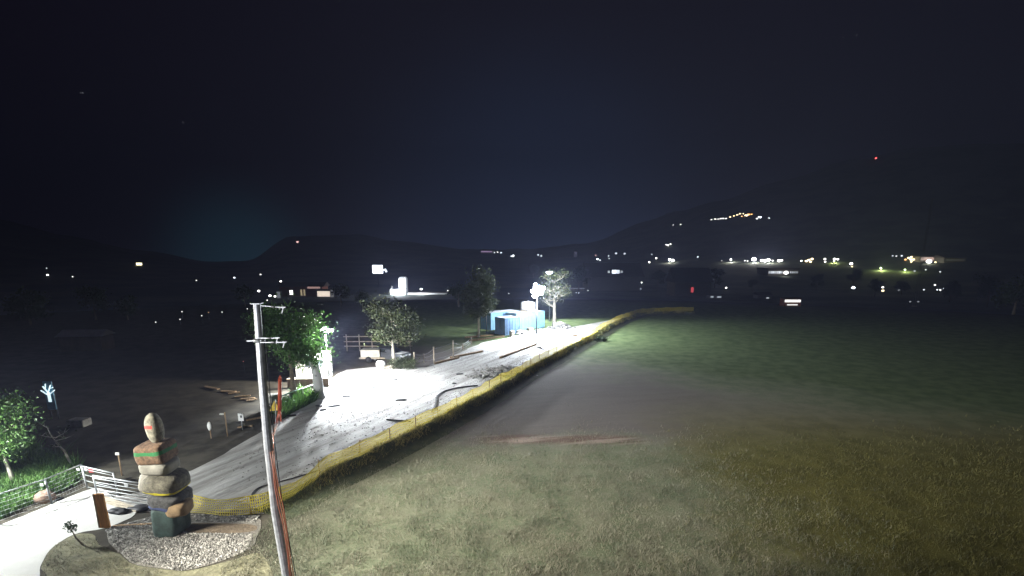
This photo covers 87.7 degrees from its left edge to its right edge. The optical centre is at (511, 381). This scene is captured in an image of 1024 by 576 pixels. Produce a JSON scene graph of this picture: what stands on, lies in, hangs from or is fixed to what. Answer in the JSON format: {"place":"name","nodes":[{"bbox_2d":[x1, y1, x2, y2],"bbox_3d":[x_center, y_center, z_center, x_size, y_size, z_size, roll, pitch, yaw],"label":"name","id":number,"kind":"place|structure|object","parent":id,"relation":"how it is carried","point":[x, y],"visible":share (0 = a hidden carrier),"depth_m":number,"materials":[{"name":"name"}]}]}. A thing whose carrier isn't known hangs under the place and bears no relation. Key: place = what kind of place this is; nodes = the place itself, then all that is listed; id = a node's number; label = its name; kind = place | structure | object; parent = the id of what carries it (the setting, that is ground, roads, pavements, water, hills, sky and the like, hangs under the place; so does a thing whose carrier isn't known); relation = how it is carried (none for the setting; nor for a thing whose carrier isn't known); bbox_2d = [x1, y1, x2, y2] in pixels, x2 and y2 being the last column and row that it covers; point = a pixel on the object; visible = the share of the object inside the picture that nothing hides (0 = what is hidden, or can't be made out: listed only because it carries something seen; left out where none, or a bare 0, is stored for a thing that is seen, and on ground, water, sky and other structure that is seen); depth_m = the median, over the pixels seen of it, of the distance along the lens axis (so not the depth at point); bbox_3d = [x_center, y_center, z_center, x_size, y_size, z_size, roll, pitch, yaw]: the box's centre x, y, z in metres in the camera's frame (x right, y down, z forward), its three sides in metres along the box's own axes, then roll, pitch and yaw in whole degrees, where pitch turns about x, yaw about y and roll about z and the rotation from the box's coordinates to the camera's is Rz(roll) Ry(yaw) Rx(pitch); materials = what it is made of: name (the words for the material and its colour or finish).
{"place":"outdoors","nodes":[
{"label":"outdoors","id":0,"kind":"place"},
{"bbox_2d":[0,433,86,518],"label":"lush grass","id":1,"kind":"structure","parent":0,"point":[37,463],"depth_m":26.64,"materials":[{"name":"green plant"}]},
{"bbox_2d":[105,513,260,570],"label":"gravel","id":2,"kind":"structure","parent":0,"point":[177,542],"depth_m":20.82,"materials":[{"name":"grey gravel"}]},
{"bbox_2d":[92,493,151,527],"bbox_3d":[-15.905,5.314,22.139,2.494,1.564,0.186,-2,13,-8],"label":"wooden board","id":3,"kind":"object","parent":2,"relation":"on","point":[102,516],"visible":0.88,"depth_m":21.97,"materials":[{"name":"orange wood"}]},
{"bbox_2d":[133,413,193,537],"bbox_3d":[-13.836,3.748,21.332,1.846,5.186,1.648,0,13,0],"label":"painted cairn","id":4,"kind":"object","parent":2,"relation":"on","point":[164,480],"visible":0.99,"depth_m":20.88,"materials":[{"name":"multicoloured stone"}]},
{"bbox_2d":[185,523,256,532],"bbox_3d":[-12.101,6.088,22.101,3.150,0.001,0.898,0,13,0],"label":"soil strip","id":5,"kind":"object","parent":2,"relation":"on","point":[215,528],"visible":0.89,"depth_m":22.06,"materials":[{"name":"brown soil"}]},
{"bbox_2d":[113,317,623,513],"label":"gravel track","id":6,"kind":"structure","parent":0,"point":[216,478],"depth_m":37.74,"materials":[{"name":"grey gravel"}]},
{"bbox_2d":[92,475,148,504],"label":"barred gate","id":7,"kind":"structure","parent":6,"relation":"on","point":[125,484],"depth_m":24.34,"materials":[{"name":"metal"}]},
{"bbox_2d":[270,400,277,425],"bbox_3d":[-15.915,2.178,35.412,0.816,1.625,1.376,-1,13,-5],"label":"warning sign","id":8,"kind":"object","parent":6,"relation":"on","point":[274,405],"visible":0.84,"depth_m":35.81,"materials":[{"name":"metal"}]},
{"bbox_2d":[251,471,315,498],"bbox_3d":[-11.499,5.046,26.449,0.931,0.061,3.989,7,15,27],"label":"hose","id":9,"kind":"object","parent":6,"relation":"on","point":[280,481],"visible":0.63,"depth_m":26.69,"materials":[{"name":"black rubber"}]},
{"bbox_2d":[231,342,529,493],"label":"loose stones","id":10,"kind":"object","parent":6,"relation":"on","point":[388,410],"visible":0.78,"depth_m":39.01,"materials":[{"name":"grey gravel"}]},
{"bbox_2d":[435,357,459,363],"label":"beam","id":11,"kind":"structure","parent":6,"relation":"on","point":[445,360],"depth_m":57.16,"materials":[{"name":"brown wood"}]},
{"bbox_2d":[432,385,477,410],"bbox_3d":[-5.240,1.226,42.657,1.943,0.102,8.614,4,14,18],"label":"hose","id":12,"kind":"object","parent":6,"relation":"on","point":[450,389],"visible":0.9,"depth_m":44.71,"materials":[{"name":"black rubber"}]},
{"bbox_2d":[450,350,482,357],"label":"beam","id":13,"kind":"structure","parent":6,"relation":"on","point":[470,353],"depth_m":60.68,"materials":[{"name":"brown wood"}]},
{"bbox_2d":[465,372,506,378],"bbox_3d":[-2.058,-0.575,49.914,4.690,0.439,2.043,-1,13,-6],"label":"rubble","id":14,"kind":"object","parent":6,"relation":"on","point":[490,375],"visible":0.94,"depth_m":49.69,"materials":[{"name":"grey stone"}]},
{"bbox_2d":[467,364,537,377],"bbox_3d":[-0.738,-1.166,52.221,6.977,0.593,5.818,0,13,0],"label":"rubble","id":15,"kind":"object","parent":6,"relation":"on","point":[501,370],"visible":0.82,"depth_m":51.66,"materials":[{"name":"grey stone"}]},
{"bbox_2d":[499,343,535,357],"bbox_3d":[0.841,-3.654,63.224,0.220,0.200,10.006,6,15,25],"label":"edge timber","id":16,"kind":"object","parent":6,"relation":"on","point":[515,351],"visible":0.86,"depth_m":62.52,"materials":[{"name":"brown wood"}]},
{"bbox_2d":[516,330,540,334],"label":"spoil heap","id":17,"kind":"object","parent":6,"relation":"on","point":[524,332],"visible":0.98,"depth_m":76.52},
{"bbox_2d":[531,283,544,334],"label":"floodlight mast","id":18,"kind":"object","parent":6,"relation":"on","point":[536,294],"visible":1,"depth_m":74.74,"materials":[{"name":"metal"}]},
{"bbox_2d":[536,335,574,349],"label":"sloping board","id":19,"kind":"object","parent":6,"relation":"on","point":[546,344],"visible":1,"depth_m":68.57,"materials":[{"name":"white wood"}]},
{"bbox_2d":[547,322,575,328],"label":"spoil heap","id":20,"kind":"object","parent":6,"relation":"on","point":[562,325],"visible":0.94,"depth_m":83.23,"materials":[{"name":"gravel"}]},
{"bbox_2d":[252,309,695,519],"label":"grassy bank","id":21,"kind":"structure","parent":0,"point":[438,431],"depth_m":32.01,"materials":[{"name":"plant"}]},
{"bbox_2d":[0,143,1023,575],"bbox_3d":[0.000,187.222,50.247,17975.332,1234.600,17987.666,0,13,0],"label":"terrain","id":22,"kind":"structure","parent":0,"point":[838,353],"depth_m":53.09,"materials":[{"name":"green plant"}]},
{"bbox_2d":[1,285,53,324],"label":"tree","id":23,"kind":"object","parent":22,"relation":"on","point":[28,299],"visible":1,"depth_m":86.56,"materials":[{"name":"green plant"}]},
{"bbox_2d":[0,385,59,480],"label":"young tree","id":24,"kind":"object","parent":22,"relation":"on","point":[8,441],"visible":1,"depth_m":25.59,"materials":[{"name":"green plant"}]},
{"bbox_2d":[33,489,55,503],"bbox_3d":[-21.464,5.334,24.523,0.871,0.690,0.706,0,13,0],"label":"boulder","id":25,"kind":"object","parent":22,"relation":"on","point":[42,499],"visible":0.73,"depth_m":24.29,"materials":[{"name":"beige stone"}]},
{"bbox_2d":[40,381,59,418],"bbox_3d":[-31.682,1.327,36.618,0.955,2.692,0.256,0,13,0],"label":"notice board","id":26,"kind":"object","parent":22,"relation":"on","point":[49,392],"visible":0.99,"depth_m":36.51,"materials":[{"name":"metal"}]},
{"bbox_2d":[34,419,76,462],"bbox_3d":[-23.856,3.456,27.698,1.868,2.881,1.620,-3,14,-14],"label":"leaning sapling","id":27,"kind":"object","parent":22,"relation":"on","point":[65,452],"visible":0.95,"depth_m":27.88,"materials":[{"name":"brown plant"}]},
{"bbox_2d":[0,488,134,575],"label":"concrete lane","id":28,"kind":"structure","parent":22,"relation":"on","point":[29,541],"depth_m":21.99,"materials":[{"name":"white concrete"}]},
{"bbox_2d":[0,464,87,520],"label":"netted railing","id":29,"kind":"object","parent":28,"relation":"on","point":[47,488],"visible":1,"depth_m":24.01,"materials":[{"name":"metal"}]},
{"bbox_2d":[81,466,118,495],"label":"barred gate","id":30,"kind":"structure","parent":29,"relation":"attached to","point":[90,469],"depth_m":25.39,"materials":[{"name":"metal"}]},
{"bbox_2d":[107,507,127,514],"bbox_3d":[-17.292,5.696,23.427,0.922,0.260,0.466,1,13,6],"label":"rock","id":31,"kind":"object","parent":28,"relation":"on","point":[117,511],"visible":0.99,"depth_m":23.30,"materials":[{"name":"stone"}]},
{"bbox_2d":[104,496,132,506],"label":"timber beam","id":32,"kind":"structure","parent":28,"relation":"on","point":[116,501],"depth_m":24.24,"materials":[{"name":"wood"}]},
{"bbox_2d":[106,500,137,512],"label":"timber beam","id":33,"kind":"structure","parent":28,"relation":"on","point":[114,504],"depth_m":23.95,"materials":[{"name":"wood"}]},
{"bbox_2d":[126,504,148,511],"bbox_3d":[-16.548,5.628,23.706,0.970,0.296,0.606,4,14,15],"label":"soil clod","id":34,"kind":"object","parent":28,"relation":"on","point":[140,507],"visible":0.94,"depth_m":23.53,"materials":[{"name":"soil"}]},
{"bbox_2d":[66,417,91,427],"bbox_3d":[-28.599,2.725,35.239,1.100,0.500,0.800,0,13,0],"label":"stone trough","id":35,"kind":"object","parent":22,"relation":"on","point":[78,422],"visible":1,"depth_m":34.92,"materials":[{"name":"grey stone"}]},
{"bbox_2d":[55,329,114,351],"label":"long shed","id":36,"kind":"structure","parent":22,"relation":"on","point":[88,340],"depth_m":63.24,"materials":[{"name":"grey metal"}]},
{"bbox_2d":[72,284,113,319],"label":"tree","id":37,"kind":"object","parent":22,"relation":"on","point":[95,295],"visible":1,"depth_m":93.65,"materials":[{"name":"green plant"}]},
{"bbox_2d":[115,452,122,475],"bbox_3d":[-20.047,4.268,27.262,0.200,1.339,0.110,0,13,0],"label":"marker post","id":38,"kind":"object","parent":22,"relation":"on","point":[117,453],"visible":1,"depth_m":27.22,"materials":[{"name":"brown wood"}]},
{"bbox_2d":[111,294,139,319],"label":"tree","id":39,"kind":"object","parent":22,"relation":"on","point":[127,305],"visible":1,"depth_m":93.61,"materials":[{"name":"green plant"}]},
{"bbox_2d":[134,261,147,265],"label":"house","id":40,"kind":"structure","parent":22,"relation":"on","point":[140,263],"depth_m":1219.76,"materials":[{"name":"paint"}]},
{"bbox_2d":[41,533,272,575],"bbox_3d":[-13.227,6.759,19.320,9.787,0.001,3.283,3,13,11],"label":"rough verge","id":41,"kind":"structure","parent":22,"relation":"on","point":[214,570],"depth_m":19.39,"materials":[{"name":"plant"}]},
{"bbox_2d":[62,520,84,545],"bbox_3d":[-17.066,5.913,20.713,0.759,1.066,0.500,11,17,39],"label":"spiky shrub","id":42,"kind":"object","parent":41,"relation":"on","point":[72,526],"visible":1,"depth_m":20.68,"materials":[{"name":"green plant"}]},
{"bbox_2d":[190,491,269,515],"bbox_3d":[-12.324,5.372,23.319,3.859,0.994,0.882,-2,13,-10],"label":"yellow net fence","id":43,"kind":"object","parent":22,"relation":"on","point":[250,511],"visible":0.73,"depth_m":23.15,"materials":[{"name":"yellow plastic"}]},
{"bbox_2d":[238,413,243,429],"bbox_3d":[-17.502,2.653,34.520,0.340,1.169,0.102,0,13,0],"label":"marker post","id":44,"kind":"object","parent":22,"relation":"on","point":[240,417],"visible":1,"depth_m":34.42,"materials":[{"name":"metal"}]},
{"bbox_2d":[231,284,254,306],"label":"tree","id":45,"kind":"object","parent":22,"relation":"on","point":[245,291],"visible":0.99,"depth_m":125.90,"materials":[{"name":"green plant"}]},
{"bbox_2d":[247,302,295,575],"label":"steel pole","id":46,"kind":"object","parent":22,"relation":"on","point":[259,340],"visible":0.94,"depth_m":13.06,"materials":[{"name":"metal"}]},
{"bbox_2d":[270,414,293,575],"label":"cable bundle","id":47,"kind":"object","parent":46,"relation":"hanging from","point":[285,529],"visible":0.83,"depth_m":13.38,"materials":[{"name":"brown rubber"}]},
{"bbox_2d":[268,394,283,408],"bbox_3d":[-17.332,1.573,39.108,1.601,1.073,1.240,0,13,0],"label":"sign board","id":48,"kind":"object","parent":22,"relation":"on","point":[273,397],"visible":0.22,"depth_m":38.85,"materials":[{"name":"metal"}]},
{"bbox_2d":[276,375,281,422],"bbox_3d":[-15.707,1.400,35.777,0.757,3.609,0.474,0,13,0],"label":"orange post","id":49,"kind":"object","parent":22,"relation":"on","point":[279,409],"visible":0.81,"depth_m":35.75,"materials":[{"name":"plastic"}]},
{"bbox_2d":[227,292,340,396],"bbox_3d":[-16.750,-2.644,41.240,7.585,8.517,7.498,0,13,0],"label":"leafy tree","id":50,"kind":"object","parent":22,"relation":"on","point":[298,351],"visible":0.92,"depth_m":39.69,"materials":[{"name":"green plant"}]},
{"bbox_2d":[282,384,312,398],"bbox_3d":[-16.169,1.003,41.278,0.087,1.195,5.698,3,13,11],"label":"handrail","id":51,"kind":"object","parent":22,"relation":"on","point":[297,390],"visible":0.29,"depth_m":40.45,"materials":[{"name":"metal"}]},
{"bbox_2d":[270,382,326,420],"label":"slope grass","id":52,"kind":"structure","parent":22,"relation":"on","point":[294,403],"depth_m":39.64,"materials":[{"name":"green plant"}]},
{"bbox_2d":[276,282,330,296],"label":"building","id":53,"kind":"structure","parent":22,"relation":"on","point":[302,289],"depth_m":580.15,"materials":[{"name":"black"}]},
{"bbox_2d":[286,377,328,387],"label":"wall","id":54,"kind":"structure","parent":22,"relation":"on","point":[307,381],"depth_m":45.78,"materials":[{"name":"grey concrete"}]},
{"bbox_2d":[295,346,332,377],"bbox_3d":[-18.087,-1.594,48.728,2.950,2.750,2.700,-2,13,-7],"label":"site cabin","id":55,"kind":"object","parent":22,"relation":"on","point":[306,374],"visible":0.21,"depth_m":47.73,"materials":[{"name":"white paint"}]},
{"bbox_2d":[295,365,305,377],"bbox_3d":[-18.842,-1.021,47.488,0.800,2.000,0.080,-2,13,-7],"label":"door","id":56,"kind":"structure","parent":55,"relation":"in","point":[302,375],"depth_m":47.58,"materials":[{"name":"metal"}]},
{"bbox_2d":[309,361,325,398],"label":"white pillar","id":57,"kind":"structure","parent":22,"relation":"on","point":[317,380],"depth_m":41.89,"materials":[{"name":"paint"}]},
{"bbox_2d":[316,289,333,297],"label":"kiosk","id":58,"kind":"object","parent":22,"relation":"on","point":[324,293],"visible":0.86,"depth_m":565.37,"materials":[{"name":"paint"}]},
{"bbox_2d":[316,291,330,296],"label":"window","id":59,"kind":"structure","parent":58,"relation":"in","point":[319,293],"depth_m":565.17,"materials":[{"name":"white"}]},
{"bbox_2d":[322,326,333,381],"bbox_3d":[-16.223,-2.321,47.234,1.179,5.148,0.671,0,13,0],"label":"flood lamp post","id":60,"kind":"object","parent":22,"relation":"on","point":[330,330],"visible":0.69,"depth_m":47.25,"materials":[{"name":"metal"}]},
{"bbox_2d":[330,283,349,306],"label":"tree","id":61,"kind":"object","parent":22,"relation":"on","point":[340,291],"visible":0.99,"depth_m":120.53,"materials":[{"name":"green plant"}]},
{"bbox_2d":[352,288,370,308],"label":"tree","id":62,"kind":"object","parent":22,"relation":"on","point":[363,295],"visible":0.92,"depth_m":112.65,"materials":[{"name":"green plant"}]},
{"bbox_2d":[359,348,384,362],"bbox_3d":[-14.477,-2.798,57.144,3.502,1.350,1.900,-1,13,-3],"label":"trailer","id":63,"kind":"object","parent":22,"relation":"on","point":[368,355],"visible":0.81,"depth_m":56.35,"materials":[{"name":"white metal"}]},
{"bbox_2d":[343,334,412,350],"bbox_3d":[-15.815,-4.480,63.113,8.101,2.100,0.184,0,13,0],"label":"rail fence","id":64,"kind":"object","parent":22,"relation":"on","point":[359,341],"visible":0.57,"depth_m":63.08,"materials":[{"name":"wood"}]},
{"bbox_2d":[372,265,386,287],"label":"stadium floodlight","id":65,"kind":"object","parent":22,"relation":"on","point":[377,269],"visible":0.94,"depth_m":730.41,"materials":[{"name":"metal"}]},
{"bbox_2d":[376,360,385,367],"bbox_3d":[-13.214,-1.666,53.734,0.986,0.846,0.840,0,13,0],"label":"white sack","id":66,"kind":"object","parent":22,"relation":"on","point":[380,363],"visible":0.98,"depth_m":53.40,"materials":[{"name":"fabric"}]},
{"bbox_2d":[373,346,410,361],"bbox_3d":[-13.085,-2.888,57.201,4.280,1.496,1.830,5,14,22],"label":"parked car","id":67,"kind":"object","parent":22,"relation":"on","point":[386,353],"visible":0.69,"depth_m":56.50,"materials":[{"name":"grey paint"}]},
{"bbox_2d":[357,291,427,367],"bbox_3d":[-11.882,-5.103,52.787,6.967,8.031,7.173,0,13,0],"label":"tree","id":68,"kind":"object","parent":22,"relation":"on","point":[392,316],"visible":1,"depth_m":52.05,"materials":[{"name":"green plant"}]},
{"bbox_2d":[387,354,419,369],"bbox_3d":[-10.780,-1.766,53.243,3.294,1.850,1.686,-2,13,-6],"label":"hedge","id":69,"kind":"object","parent":22,"relation":"on","point":[409,363],"visible":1,"depth_m":53.05,"materials":[{"name":"green plant"}]},
{"bbox_2d":[390,277,447,294],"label":"white building","id":70,"kind":"structure","parent":22,"relation":"on","point":[403,286],"depth_m":612.21,"materials":[{"name":"paint"}]},
{"bbox_2d":[445,281,466,306],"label":"tree","id":71,"kind":"object","parent":22,"relation":"on","point":[456,290],"visible":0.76,"depth_m":119.04,"materials":[{"name":"green plant"}]},
{"bbox_2d":[457,264,499,336],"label":"tall tree","id":72,"kind":"object","parent":22,"relation":"on","point":[480,287],"visible":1,"depth_m":72.18,"materials":[{"name":"green plant"}]},
{"bbox_2d":[278,307,693,500],"bbox_3d":[8.746,-4.897,66.051,8.497,1.472,94.335,7,15,28],"label":"yellow net fence","id":73,"kind":"object","parent":22,"relation":"on","point":[362,448],"visible":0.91,"depth_m":33.39,"materials":[{"name":"yellow"}]},
{"bbox_2d":[469,336,504,340],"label":"beam","id":74,"kind":"structure","parent":22,"relation":"on","point":[487,338],"depth_m":72.39,"materials":[{"name":"brown wood"}]},
{"bbox_2d":[481,249,494,253],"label":"building","id":75,"kind":"structure","parent":22,"relation":"on","point":[487,252],"depth_m":1902.71,"materials":[{"name":"paint"}]},
{"bbox_2d":[481,309,519,329],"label":"site container","id":76,"kind":"object","parent":22,"relation":"on","point":[491,320],"visible":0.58,"depth_m":81.74,"materials":[{"name":"blue metal"}]},
{"bbox_2d":[481,316,485,327],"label":"door","id":77,"kind":"structure","parent":76,"relation":"in","point":[483,320],"depth_m":82.30,"materials":[{"name":"blue paint"}]},
{"bbox_2d":[495,315,520,334],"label":"container","id":78,"kind":"object","parent":22,"relation":"on","point":[504,325],"visible":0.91,"depth_m":76.44,"materials":[{"name":"blue metal"}]},
{"bbox_2d":[496,318,499,333],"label":"door","id":79,"kind":"structure","parent":78,"relation":"in","point":[497,319],"depth_m":76.66,"materials":[{"name":"blue paint"}]},
{"bbox_2d":[500,319,503,333],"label":"door","id":80,"kind":"structure","parent":78,"relation":"in","point":[501,320],"depth_m":76.01,"materials":[{"name":"blue paint"}]},
{"bbox_2d":[505,310,544,329],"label":"shipping container","id":81,"kind":"object","parent":22,"relation":"on","point":[528,319],"visible":0.62,"depth_m":82.45,"materials":[{"name":"blue metal"}]},
{"bbox_2d":[520,301,535,311],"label":"water tank","id":82,"kind":"object","parent":81,"relation":"on","point":[528,306],"visible":1,"depth_m":82.64,"materials":[{"name":"white paint"}]},
{"bbox_2d":[537,267,575,325],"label":"floodlit tree","id":83,"kind":"object","parent":22,"relation":"on","point":[552,290],"visible":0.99,"depth_m":84.72,"materials":[{"name":"green plant"}]},
{"bbox_2d":[569,286,584,290],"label":"building","id":84,"kind":"structure","parent":22,"relation":"on","point":[573,288],"depth_m":679.16,"materials":[{"name":"paint"}]},
{"bbox_2d":[568,265,590,290],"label":"tree","id":85,"kind":"object","parent":22,"relation":"on","point":[579,273],"visible":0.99,"depth_m":671.93,"materials":[{"name":"green plant"}]},
{"bbox_2d":[594,336,609,341],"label":"dark shrub","id":86,"kind":"object","parent":22,"relation":"on","point":[603,339],"visible":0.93,"depth_m":70.37,"materials":[{"name":"green plant"}]},
{"bbox_2d":[583,263,644,290],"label":"house","id":87,"kind":"structure","parent":22,"relation":"on","point":[615,276],"depth_m":678.43,"materials":[{"name":"paint"}]},
{"bbox_2d":[220,403,1023,575],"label":"meadow grass","id":88,"kind":"structure","parent":22,"relation":"on","point":[646,542],"depth_m":22.41,"materials":[{"name":"plant"}]},
{"bbox_2d":[649,270,666,290],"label":"tree","id":89,"kind":"object","parent":22,"relation":"on","point":[659,275],"visible":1,"depth_m":673.08,"materials":[{"name":"green plant"}]},
{"bbox_2d":[665,268,712,296],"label":"house","id":90,"kind":"structure","parent":22,"relation":"on","point":[688,282],"depth_m":580.40,"materials":[{"name":"white"}]},
{"bbox_2d":[706,294,721,298],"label":"kiosk","id":91,"kind":"object","parent":22,"relation":"on","point":[714,296],"visible":0.95,"depth_m":552.05,"materials":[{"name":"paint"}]},
{"bbox_2d":[710,267,726,287],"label":"tree","id":92,"kind":"object","parent":22,"relation":"on","point":[715,272],"visible":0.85,"depth_m":728.71,"materials":[{"name":"green plant"}]},
{"bbox_2d":[753,292,772,298],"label":"hut","id":93,"kind":"object","parent":22,"relation":"on","point":[762,295],"visible":0.92,"depth_m":552.05,"materials":[{"name":"paint"}]},
{"bbox_2d":[757,268,799,275],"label":"hall","id":94,"kind":"structure","parent":22,"relation":"on","point":[775,271],"depth_m":955.23,"materials":[{"name":"paint"}]},
{"bbox_2d":[779,297,801,305],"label":"stall","id":95,"kind":"object","parent":22,"relation":"on","point":[790,301],"visible":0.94,"depth_m":131.62,"materials":[{"name":"white"}]},
{"bbox_2d":[809,273,825,290],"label":"tree","id":96,"kind":"object","parent":22,"relation":"on","point":[816,277],"visible":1,"depth_m":675.43,"materials":[{"name":"green plant"}]},
{"bbox_2d":[846,268,863,284],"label":"tree","id":97,"kind":"object","parent":22,"relation":"on","point":[857,273],"visible":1,"depth_m":775.84,"materials":[{"name":"green plant"}]},
{"bbox_2d":[868,278,884,296],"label":"tree","id":98,"kind":"object","parent":22,"relation":"on","point":[876,283],"visible":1,"depth_m":575.98,"materials":[{"name":"green plant"}]},
{"bbox_2d":[893,277,913,293],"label":"tree","id":99,"kind":"object","parent":22,"relation":"on","point":[903,285],"visible":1,"depth_m":610.41,"materials":[{"name":"green plant"}]},
{"bbox_2d":[911,198,933,306],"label":"lattice mast","id":100,"kind":"object","parent":22,"relation":"on","point":[932,200],"visible":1,"depth_m":454.19,"materials":[{"name":"metal"}]},
{"bbox_2d":[912,256,933,261],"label":"building","id":101,"kind":"structure","parent":22,"relation":"on","point":[918,258],"depth_m":979.55,"materials":[{"name":"paint"}]},
{"bbox_2d":[933,255,967,262],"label":"building","id":102,"kind":"structure","parent":22,"relation":"on","point":[948,258],"depth_m":956.75,"materials":[{"name":"paint"}]},
{"bbox_2d":[939,279,963,301],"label":"tree","id":103,"kind":"object","parent":22,"relation":"on","point":[953,287],"visible":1,"depth_m":509.70,"materials":[{"name":"green plant"}]},
{"bbox_2d":[972,272,1004,306],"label":"tree","id":104,"kind":"object","parent":22,"relation":"on","point":[989,282],"visible":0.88,"depth_m":460.62,"materials":[{"name":"green plant"}]},
{"bbox_2d":[989,270,1023,314],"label":"tree","id":105,"kind":"object","parent":22,"relation":"on","point":[1015,295],"visible":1,"depth_m":125.32,"materials":[{"name":"green plant"}]},
{"bbox_2d":[0,0,1023,261],"label":"sky","id":106,"kind":"structure","parent":0,"point":[201,130],"materials":[{"name":"black"}]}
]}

